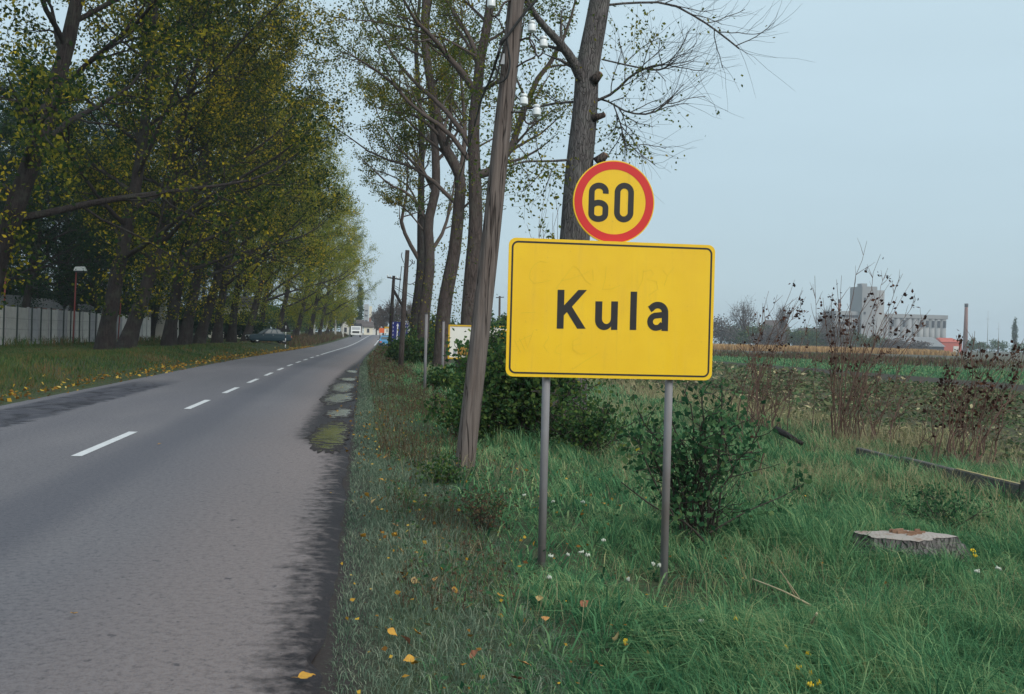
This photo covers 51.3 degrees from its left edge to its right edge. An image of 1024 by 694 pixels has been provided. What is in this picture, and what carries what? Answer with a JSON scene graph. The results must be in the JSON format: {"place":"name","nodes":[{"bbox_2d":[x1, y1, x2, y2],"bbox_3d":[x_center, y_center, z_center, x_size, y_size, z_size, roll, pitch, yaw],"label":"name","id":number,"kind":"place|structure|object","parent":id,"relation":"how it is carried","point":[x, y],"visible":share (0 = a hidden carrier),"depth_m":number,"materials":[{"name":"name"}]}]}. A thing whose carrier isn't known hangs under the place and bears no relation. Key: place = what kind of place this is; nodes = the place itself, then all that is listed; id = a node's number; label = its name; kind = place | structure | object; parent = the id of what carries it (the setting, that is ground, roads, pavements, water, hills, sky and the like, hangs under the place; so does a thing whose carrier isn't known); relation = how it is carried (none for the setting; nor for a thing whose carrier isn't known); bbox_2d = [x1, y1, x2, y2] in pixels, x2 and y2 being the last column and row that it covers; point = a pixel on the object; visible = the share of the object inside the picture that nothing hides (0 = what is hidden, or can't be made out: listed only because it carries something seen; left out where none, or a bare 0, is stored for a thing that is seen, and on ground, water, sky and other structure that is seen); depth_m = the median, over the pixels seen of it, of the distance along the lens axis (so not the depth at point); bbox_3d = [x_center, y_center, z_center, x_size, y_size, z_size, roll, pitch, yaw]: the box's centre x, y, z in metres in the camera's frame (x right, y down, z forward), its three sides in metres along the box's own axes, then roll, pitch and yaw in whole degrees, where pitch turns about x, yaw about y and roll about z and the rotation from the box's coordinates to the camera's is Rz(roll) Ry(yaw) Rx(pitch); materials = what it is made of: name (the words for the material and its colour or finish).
{"place":"outdoors","nodes":[
{"label":"outdoors","id":0,"kind":"place"},
{"bbox_2d":[0,332,348,402],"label":"bank grass","id":1,"kind":"structure","parent":0,"point":[78,355],"depth_m":41.19,"materials":[{"name":"plant"}]},
{"bbox_2d":[0,335,381,693],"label":"road","id":2,"kind":"structure","parent":0,"point":[196,551],"depth_m":8.74,"materials":[{"name":"asphalt"}]},
{"bbox_2d":[304,419,350,453],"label":"puddle","id":3,"kind":"object","parent":2,"relation":"on","point":[331,437],"visible":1,"depth_m":16.88,"materials":[{"name":"green liquid"}]},
{"bbox_2d":[319,392,354,405],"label":"puddle","id":4,"kind":"object","parent":2,"relation":"on","point":[332,398],"visible":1,"depth_m":26.88,"materials":[{"name":"liquid"}]},
{"bbox_2d":[322,407,352,418],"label":"puddle","id":5,"kind":"object","parent":2,"relation":"on","point":[342,412],"visible":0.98,"depth_m":21.95,"materials":[{"name":"liquid"}]},
{"bbox_2d":[327,382,356,393],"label":"puddle","id":6,"kind":"object","parent":2,"relation":"on","point":[346,387],"visible":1,"depth_m":32.34,"materials":[{"name":"liquid"}]},
{"bbox_2d":[0,332,1023,693],"bbox_3d":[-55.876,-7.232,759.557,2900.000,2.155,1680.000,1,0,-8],"label":"ground","id":7,"kind":"structure","parent":0,"point":[328,656],"depth_m":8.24,"materials":[{"name":"plant"}]},
{"bbox_2d":[0,64,54,302],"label":"poplar tree","id":8,"kind":"object","parent":7,"relation":"on","point":[6,87],"visible":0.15,"depth_m":75.95,"materials":[{"name":"green plant"}]},
{"bbox_2d":[0,295,62,309],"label":"arched shed","id":9,"kind":"structure","parent":7,"relation":"on","point":[49,303],"depth_m":76.99,"materials":[{"name":"grey metal"}]},
{"bbox_2d":[0,58,108,295],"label":"poplar tree","id":10,"kind":"object","parent":7,"relation":"on","point":[5,130],"visible":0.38,"depth_m":65.55,"materials":[{"name":"green plant"}]},
{"bbox_2d":[0,46,118,307],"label":"poplar tree","id":11,"kind":"object","parent":7,"relation":"on","point":[53,227],"visible":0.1,"depth_m":78.32,"materials":[{"name":"green plant"}]},
{"bbox_2d":[0,55,141,307],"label":"poplar tree","id":12,"kind":"object","parent":7,"relation":"on","point":[26,301],"visible":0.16,"depth_m":72.44,"materials":[{"name":"green plant"}]},
{"bbox_2d":[46,277,97,305],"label":"leafy tree","id":13,"kind":"object","parent":7,"relation":"on","point":[59,298],"visible":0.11,"depth_m":96.36,"materials":[{"name":"green plant"}]},
{"bbox_2d":[0,305,150,344],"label":"concrete fence","id":14,"kind":"object","parent":7,"relation":"on","point":[24,321],"visible":0.49,"depth_m":67.96,"materials":[{"name":"concrete"}]},
{"bbox_2d":[0,65,150,311],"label":"poplar tree","id":15,"kind":"object","parent":7,"relation":"on","point":[71,300],"visible":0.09,"depth_m":84.25,"materials":[{"name":"green plant"}]},
{"bbox_2d":[8,153,143,313],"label":"poplar tree","id":16,"kind":"object","parent":7,"relation":"on","point":[95,305],"visible":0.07,"depth_m":87.61,"materials":[{"name":"green plant"}]},
{"bbox_2d":[2,333,161,347],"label":"nettles","id":17,"kind":"object","parent":7,"relation":"on","point":[49,342],"visible":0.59,"depth_m":61.45,"materials":[{"name":"green plant"}]},
{"bbox_2d":[22,62,162,310],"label":"poplar tree","id":18,"kind":"object","parent":7,"relation":"on","point":[146,217],"visible":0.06,"depth_m":90.00,"materials":[{"name":"green plant"}]},
{"bbox_2d":[57,120,175,315],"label":"poplar tree","id":19,"kind":"object","parent":7,"relation":"on","point":[127,303],"visible":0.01,"depth_m":103.13,"materials":[{"name":"green plant"}]},
{"bbox_2d":[42,122,205,312],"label":"poplar tree","id":20,"kind":"object","parent":7,"relation":"on","point":[151,224],"visible":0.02,"depth_m":96.82,"materials":[{"name":"green plant"}]},
{"bbox_2d":[0,346,314,403],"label":"leaf drift","id":21,"kind":"object","parent":7,"relation":"on","point":[117,373],"visible":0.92,"depth_m":40.68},
{"bbox_2d":[140,266,178,338],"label":"house","id":22,"kind":"structure","parent":7,"relation":"on","point":[159,329],"depth_m":108.09,"materials":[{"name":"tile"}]},
{"bbox_2d":[127,138,223,338],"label":"poplar tree","id":23,"kind":"object","parent":7,"relation":"on","point":[154,320],"depth_m":107.28,"materials":[{"name":"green plant"}]},
{"bbox_2d":[0,0,358,309],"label":"poplar tree","id":24,"kind":"object","parent":7,"relation":"on","point":[40,147],"visible":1,"depth_m":35.26,"materials":[{"name":"green plant"}]},
{"bbox_2d":[0,0,366,349],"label":"poplar tree","id":25,"kind":"object","parent":7,"relation":"on","point":[106,336],"visible":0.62,"depth_m":52.01,"materials":[{"name":"green plant"}]},
{"bbox_2d":[40,0,360,348],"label":"poplar tree","id":26,"kind":"object","parent":7,"relation":"on","point":[129,336],"visible":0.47,"depth_m":57.29,"materials":[{"name":"green plant"}]},
{"bbox_2d":[89,0,352,344],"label":"poplar tree","id":27,"kind":"object","parent":7,"relation":"on","point":[185,335],"visible":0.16,"depth_m":75.95,"materials":[{"name":"green plant"}]},
{"bbox_2d":[96,0,359,345],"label":"poplar tree","id":28,"kind":"object","parent":7,"relation":"on","point":[169,333],"visible":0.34,"depth_m":68.53,"materials":[{"name":"green plant"}]},
{"bbox_2d":[146,0,348,343],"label":"poplar tree","id":29,"kind":"object","parent":7,"relation":"on","point":[200,335],"visible":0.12,"depth_m":82.60,"materials":[{"name":"green plant"}]},
{"bbox_2d":[227,306,269,337],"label":"leafy tree","id":30,"kind":"object","parent":7,"relation":"on","point":[241,329],"visible":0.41,"depth_m":122.32,"materials":[{"name":"green plant"}]},
{"bbox_2d":[148,27,349,342],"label":"poplar tree","id":31,"kind":"object","parent":7,"relation":"on","point":[217,335],"visible":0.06,"depth_m":93.81,"materials":[{"name":"green plant"}]},
{"bbox_2d":[168,42,341,341],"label":"poplar tree","id":32,"kind":"object","parent":7,"relation":"on","point":[232,333],"visible":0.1,"depth_m":102.64,"materials":[{"name":"green plant"}]},
{"bbox_2d":[244,328,291,342],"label":"parked car","id":33,"kind":"object","parent":7,"relation":"on","point":[269,334],"visible":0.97,"depth_m":105.08,"materials":[{"name":"grey metal"}]},
{"bbox_2d":[264,303,285,328],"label":"leafy tree","id":34,"kind":"object","parent":7,"relation":"on","point":[270,324],"visible":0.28,"depth_m":180.67,"materials":[{"name":"green plant"}]},
{"bbox_2d":[211,81,367,341],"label":"poplar tree","id":35,"kind":"object","parent":7,"relation":"on","point":[250,326],"visible":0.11,"depth_m":115.90,"materials":[{"name":"green plant"}]},
{"bbox_2d":[222,109,370,331],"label":"poplar tree","id":36,"kind":"object","parent":7,"relation":"on","point":[298,289],"visible":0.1,"depth_m":129.19,"materials":[{"name":"green plant"}]},
{"bbox_2d":[285,292,311,326],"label":"young tree","id":37,"kind":"object","parent":7,"relation":"on","point":[293,310],"visible":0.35,"depth_m":171.29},
{"bbox_2d":[259,330,347,347],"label":"reddish weeds","id":38,"kind":"object","parent":7,"relation":"on","point":[301,339],"visible":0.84,"depth_m":147.26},
{"bbox_2d":[252,141,375,329],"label":"poplar tree","id":39,"kind":"object","parent":7,"relation":"on","point":[285,305],"visible":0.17,"depth_m":139.62,"materials":[{"name":"green plant"}]},
{"bbox_2d":[266,163,365,337],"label":"poplar tree","id":40,"kind":"object","parent":7,"relation":"on","point":[299,323],"visible":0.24,"depth_m":148.71,"materials":[{"name":"green plant"}]},
{"bbox_2d":[280,183,370,334],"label":"poplar tree","id":41,"kind":"object","parent":7,"relation":"on","point":[312,324],"visible":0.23,"depth_m":163.50,"materials":[{"name":"green plant"}]},
{"bbox_2d":[299,201,381,334],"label":"poplar tree","id":42,"kind":"object","parent":7,"relation":"on","point":[321,321],"visible":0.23,"depth_m":180.37,"materials":[{"name":"green plant"}]},
{"bbox_2d":[311,220,373,333],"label":"poplar tree","id":43,"kind":"object","parent":7,"relation":"on","point":[328,326],"visible":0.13,"depth_m":202.92,"materials":[{"name":"green plant"}]},
{"bbox_2d":[374,304,388,335],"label":"bare tree","id":44,"kind":"object","parent":7,"relation":"on","point":[380,314],"visible":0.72,"depth_m":267.42,"materials":[{"name":"grey plant"}]},
{"bbox_2d":[379,296,411,326],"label":"bare tree","id":45,"kind":"object","parent":7,"relation":"on","point":[397,308],"visible":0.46,"depth_m":237.54,"materials":[{"name":"grey plant"}]},
{"bbox_2d":[387,275,412,345],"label":"utility pole","id":46,"kind":"object","parent":7,"relation":"on","point":[393,288],"visible":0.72,"depth_m":94.30,"materials":[{"name":"brown wood"}]},
{"bbox_2d":[378,329,433,364],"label":"leafy shrub","id":47,"kind":"object","parent":7,"relation":"on","point":[412,354],"visible":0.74,"depth_m":61.38,"materials":[{"name":"green plant"}]},
{"bbox_2d":[398,250,416,367],"bbox_3d":[-5.103,-1.652,51.776,0.888,6.096,0.274,1,0,-8],"label":"utility pole","id":48,"kind":"object","parent":7,"relation":"on","point":[403,317],"visible":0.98,"depth_m":51.65,"materials":[{"name":"brown wood"}]},
{"bbox_2d":[308,0,523,366],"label":"poplar tree","id":49,"kind":"object","parent":7,"relation":"on","point":[449,276],"visible":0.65,"depth_m":56.73,"materials":[{"name":"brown plant"}]},
{"bbox_2d":[348,0,496,359],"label":"poplar tree","id":50,"kind":"object","parent":7,"relation":"on","point":[429,243],"visible":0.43,"depth_m":74.68,"materials":[{"name":"green plant"}]},
{"bbox_2d":[423,313,427,390],"bbox_3d":[-2.470,0.270,30.457,0.088,2.483,0.088,1,0,-8],"label":"steel post","id":51,"kind":"object","parent":7,"relation":"on","point":[425,346],"visible":0.87,"depth_m":30.42,"materials":[{"name":"metal"}]},
{"bbox_2d":[351,0,500,335],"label":"poplar tree","id":52,"kind":"object","parent":7,"relation":"on","point":[419,254],"visible":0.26,"depth_m":87.39,"materials":[{"name":"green plant"}]},
{"bbox_2d":[413,363,466,390],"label":"leafy shrub","id":53,"kind":"object","parent":7,"relation":"on","point":[439,376],"visible":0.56,"depth_m":32.68,"materials":[{"name":"green plant"}]},
{"bbox_2d":[366,346,521,612],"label":"dead weeds","id":54,"kind":"object","parent":7,"relation":"on","point":[384,445],"visible":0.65,"depth_m":13.81,"materials":[{"name":"plant"}]},
{"bbox_2d":[367,344,518,605],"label":"weed seed heads","id":55,"kind":"object","parent":54,"relation":"attached to","point":[425,442],"visible":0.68,"depth_m":13.80,"materials":[{"name":"plant"}]},
{"bbox_2d":[412,447,476,486],"bbox_3d":[-0.759,1.341,11.638,0.632,0.425,0.762,1,1,-37],"label":"leafy shrub","id":56,"kind":"object","parent":7,"relation":"on","point":[450,472],"visible":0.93,"depth_m":11.53,"materials":[{"name":"green plant"}]},
{"bbox_2d":[293,0,622,375],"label":"poplar tree","id":57,"kind":"object","parent":7,"relation":"on","point":[473,243],"visible":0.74,"depth_m":42.84,"materials":[{"name":"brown plant"}]},
{"bbox_2d":[417,368,528,443],"bbox_3d":[-0.599,0.899,16.422,1.585,1.297,1.709,1,1,-37],"label":"leafy shrub","id":58,"kind":"object","parent":7,"relation":"on","point":[487,412],"visible":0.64,"depth_m":16.23,"materials":[{"name":"green plant"}]},
{"bbox_2d":[448,325,506,368],"bbox_3d":[-1.220,0.389,41.272,2.543,2.445,0.159,1,0,-8],"label":"billboard","id":59,"kind":"object","parent":7,"relation":"on","point":[459,333],"visible":0.26,"depth_m":41.08,"materials":[{"name":"metal"}]},
{"bbox_2d":[455,475,517,530],"bbox_3d":[-0.306,1.343,8.978,0.700,0.479,0.564,2,1,40],"label":"leafy shrub","id":60,"kind":"object","parent":7,"relation":"on","point":[477,513],"visible":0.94,"depth_m":8.91,"materials":[{"name":"plant"}]},
{"bbox_2d":[486,315,506,369],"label":"leafy shrub","id":61,"kind":"object","parent":7,"relation":"on","point":[492,337],"visible":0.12,"depth_m":40.13,"materials":[{"name":"green plant"}]},
{"bbox_2d":[455,0,547,467],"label":"utility pole","id":62,"kind":"object","parent":7,"relation":"on","point":[510,40],"visible":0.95,"depth_m":13.18,"materials":[{"name":"wood"}]},
{"bbox_2d":[443,319,614,443],"bbox_3d":[0.156,0.621,17.001,2.439,2.147,2.495,2,1,32],"label":"leafy shrub","id":63,"kind":"object","parent":7,"relation":"on","point":[521,386],"visible":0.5,"depth_m":16.53,"materials":[{"name":"green plant"}]},
{"bbox_2d":[527,191,562,424],"bbox_3d":[0.719,-0.544,18.767,0.846,4.383,0.923,2,1,18],"label":"sapling","id":64,"kind":"object","parent":7,"relation":"on","point":[552,236],"visible":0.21,"depth_m":18.84,"materials":[{"name":"brown plant"}]},
{"bbox_2d":[525,380,660,459],"bbox_3d":[1.105,1.083,15.680,1.897,1.229,1.789,1,1,-33],"label":"leafy shrub","id":65,"kind":"object","parent":7,"relation":"on","point":[579,433],"visible":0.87,"depth_m":15.45,"materials":[{"name":"green plant"}]},
{"bbox_2d":[506,238,714,584],"bbox_3d":[0.689,0.634,7.720,1.517,2.788,0.097,1,0,-8],"label":"town sign","id":66,"kind":"object","parent":7,"relation":"on","point":[604,309],"visible":0.98,"depth_m":7.67,"materials":[{"name":"yellow metal"}]},
{"bbox_2d":[573,160,653,241],"bbox_3d":[0.734,-1.007,7.715,0.600,0.680,0.034,1,0,-8],"label":"speed limit sign","id":67,"kind":"object","parent":66,"relation":"attached to","point":[613,200],"visible":1,"depth_m":7.70,"materials":[{"name":"metal"}]},
{"bbox_2d":[410,0,811,417],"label":"poplar tree","id":68,"kind":"object","parent":7,"relation":"on","point":[588,76],"visible":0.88,"depth_m":22.11,"materials":[{"name":"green plant"}]},
{"bbox_2d":[346,408,1010,693],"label":"leaf scraps","id":69,"kind":"object","parent":7,"relation":"on","point":[397,592],"visible":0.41,"depth_m":8.45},
{"bbox_2d":[598,608,768,666],"bbox_3d":[0.843,1.506,5.534,0.788,0.335,0.676,1,1,-24],"label":"grass tuft","id":70,"kind":"object","parent":7,"relation":"on","point":[630,633],"visible":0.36,"depth_m":5.50,"materials":[{"name":"green plant"}]},
{"bbox_2d":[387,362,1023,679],"bbox_3d":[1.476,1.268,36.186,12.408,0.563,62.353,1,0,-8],"label":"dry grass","id":71,"kind":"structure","parent":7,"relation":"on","point":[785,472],"depth_m":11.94,"materials":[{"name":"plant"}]},
{"bbox_2d":[387,450,1023,693],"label":"broad leaf weeds","id":72,"kind":"object","parent":7,"relation":"on","point":[442,565],"visible":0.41,"depth_m":9.49,"materials":[{"name":"plant"}]},
{"bbox_2d":[605,379,812,549],"bbox_3d":[1.532,0.948,8.806,1.439,1.550,1.799,2,1,31],"label":"leafy shrub","id":73,"kind":"object","parent":7,"relation":"on","point":[683,502],"visible":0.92,"depth_m":8.90,"materials":[{"name":"green plant"}]},
{"bbox_2d":[713,314,742,343],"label":"hedgerow tree","id":74,"kind":"object","parent":7,"relation":"on","point":[717,333],"visible":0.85,"depth_m":437.83,"materials":[{"name":"grey plant"}]},
{"bbox_2d":[728,295,758,343],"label":"bare tree","id":75,"kind":"object","parent":7,"relation":"on","point":[742,324],"visible":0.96,"depth_m":446.95,"materials":[{"name":"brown plant"}]},
{"bbox_2d":[724,280,810,430],"bbox_3d":[5.064,0.173,21.261,1.707,3.083,1.361,2,1,19],"label":"sapling","id":76,"kind":"object","parent":7,"relation":"on","point":[761,374],"visible":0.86,"depth_m":21.35,"materials":[{"name":"brown plant"}]},
{"bbox_2d":[730,319,822,434],"bbox_3d":[5.026,0.604,20.163,2.028,2.218,1.106,1,0,-8],"label":"sapling","id":77,"kind":"object","parent":7,"relation":"on","point":[766,395],"visible":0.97,"depth_m":20.04,"materials":[{"name":"brown plant"}]},
{"bbox_2d":[776,326,817,344],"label":"hedgerow tree","id":78,"kind":"object","parent":7,"relation":"on","point":[793,339],"visible":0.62,"depth_m":450.08,"materials":[{"name":"grey plant"}]},
{"bbox_2d":[587,378,1023,536],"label":"field edge weeds","id":79,"kind":"object","parent":7,"relation":"on","point":[905,430],"visible":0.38,"depth_m":19.61,"materials":[{"name":"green plant"}]},
{"bbox_2d":[588,361,1023,462],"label":"crop litter","id":80,"kind":"object","parent":7,"relation":"on","point":[917,393],"visible":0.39,"depth_m":35.49,"materials":[{"name":"brown plant"}]},
{"bbox_2d":[787,330,826,346],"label":"hedgerow tree","id":81,"kind":"object","parent":7,"relation":"on","point":[812,342],"visible":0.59,"depth_m":450.52,"materials":[{"name":"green plant"}]},
{"bbox_2d":[713,343,959,355],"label":"dry maize","id":82,"kind":"object","parent":7,"relation":"on","point":[822,348],"visible":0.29,"depth_m":279.21,"materials":[{"name":"plant"}]},
{"bbox_2d":[815,322,857,346],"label":"hedgerow tree","id":83,"kind":"object","parent":7,"relation":"on","point":[838,329],"visible":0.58,"depth_m":447.13,"materials":[{"name":"grey plant"}]},
{"bbox_2d":[823,283,884,347],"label":"grain elevator","id":84,"kind":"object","parent":7,"relation":"on","point":[861,292],"visible":0.6,"depth_m":636.58,"materials":[{"name":"concrete"}]},
{"bbox_2d":[803,238,929,441],"bbox_3d":[6.440,-0.103,19.527,2.526,3.782,1.146,1,0,-8],"label":"sapling","id":85,"kind":"object","parent":7,"relation":"on","point":[846,343],"visible":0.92,"depth_m":19.42,"materials":[{"name":"brown plant"}]},
{"bbox_2d":[712,355,1023,384],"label":"green crop","id":86,"kind":"object","parent":7,"relation":"on","point":[801,363],"visible":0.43,"depth_m":86.81,"materials":[{"name":"green plant"}]},
{"bbox_2d":[712,348,1023,368],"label":"brown weeds","id":87,"kind":"object","parent":7,"relation":"on","point":[940,361],"visible":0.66,"depth_m":131.25,"materials":[{"name":"plant"}]},
{"bbox_2d":[822,348,936,443],"bbox_3d":[6.587,0.902,19.166,2.079,1.796,1.078,1,1,-30],"label":"sapling","id":88,"kind":"object","parent":7,"relation":"on","point":[893,419],"visible":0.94,"depth_m":19.11,"materials":[{"name":"brown plant"}]},
{"bbox_2d":[879,338,911,348],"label":"hedgerow tree","id":89,"kind":"object","parent":7,"relation":"on","point":[901,342],"visible":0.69,"depth_m":449.73,"materials":[{"name":"grey plant"}]},
{"bbox_2d":[875,336,945,349],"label":"long shed","id":90,"kind":"structure","parent":7,"relation":"on","point":[937,345],"depth_m":559.49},
{"bbox_2d":[850,528,972,564],"bbox_3d":[3.265,1.681,8.677,1.115,0.373,0.703,1,0,-8],"label":"tree stump","id":91,"kind":"object","parent":7,"relation":"on","point":[917,537],"visible":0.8,"depth_m":8.60,"materials":[{"name":"grey wood"}]},
{"bbox_2d":[883,313,947,338],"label":"silo block","id":92,"kind":"structure","parent":7,"relation":"on","point":[935,327],"depth_m":650.73,"materials":[{"name":"concrete"}]},
{"bbox_2d":[856,448,1023,504],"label":"concrete edging","id":93,"kind":"object","parent":7,"relation":"on","point":[975,477],"visible":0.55,"depth_m":12.96,"materials":[{"name":"concrete"}]},
{"bbox_2d":[891,479,1007,530],"bbox_3d":[4.117,1.547,10.191,1.108,0.516,0.940,1,1,-39],"label":"leafy shrub","id":94,"kind":"object","parent":7,"relation":"on","point":[937,510],"visible":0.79,"depth_m":10.20,"materials":[{"name":"green plant"}]},
{"bbox_2d":[915,330,1011,463],"bbox_3d":[6.587,0.766,15.726,1.269,2.132,1.067,1,1,-38],"label":"sapling","id":95,"kind":"object","parent":7,"relation":"on","point":[974,394],"visible":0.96,"depth_m":15.56,"materials":[{"name":"brown plant"}]},
{"bbox_2d":[962,303,967,351],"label":"chimney stack","id":96,"kind":"object","parent":7,"relation":"on","point":[965,335],"visible":0.87,"depth_m":653.87,"materials":[{"name":"concrete"}]},
{"bbox_2d":[917,358,1015,460],"bbox_3d":[7.303,1.010,16.718,1.657,1.650,1.118,1,0,-8],"label":"sapling","id":97,"kind":"object","parent":7,"relation":"on","point":[962,430],"visible":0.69,"depth_m":16.67,"materials":[{"name":"brown plant"}]},
{"bbox_2d":[962,337,1023,463],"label":"sapling","id":98,"kind":"object","parent":7,"relation":"on","point":[1014,378],"visible":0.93,"depth_m":16.26,"materials":[{"name":"brown plant"}]},
{"bbox_2d":[0,0,1023,351],"label":"sky","id":99,"kind":"structure","parent":0,"point":[901,135],"materials":[{"name":"blue"}]},
{"bbox_2d":[369,360,1023,693],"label":"verge grass","id":100,"kind":"structure","parent":0,"point":[855,670],"depth_m":7.14,"materials":[{"name":"plant"}]},
{"bbox_2d":[433,455,1023,693],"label":"broad grass","id":101,"kind":"structure","parent":0,"point":[619,602],"depth_m":8.24,"materials":[{"name":"plant"}]},
{"bbox_2d":[586,433,1023,538],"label":"pale grass","id":102,"kind":"structure","parent":0,"point":[626,478],"depth_m":12.50,"materials":[{"name":"plant"}]},
{"bbox_2d":[936,338,962,351],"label":"red barn","id":103,"kind":"structure","parent":0,"point":[951,344],"depth_m":578.83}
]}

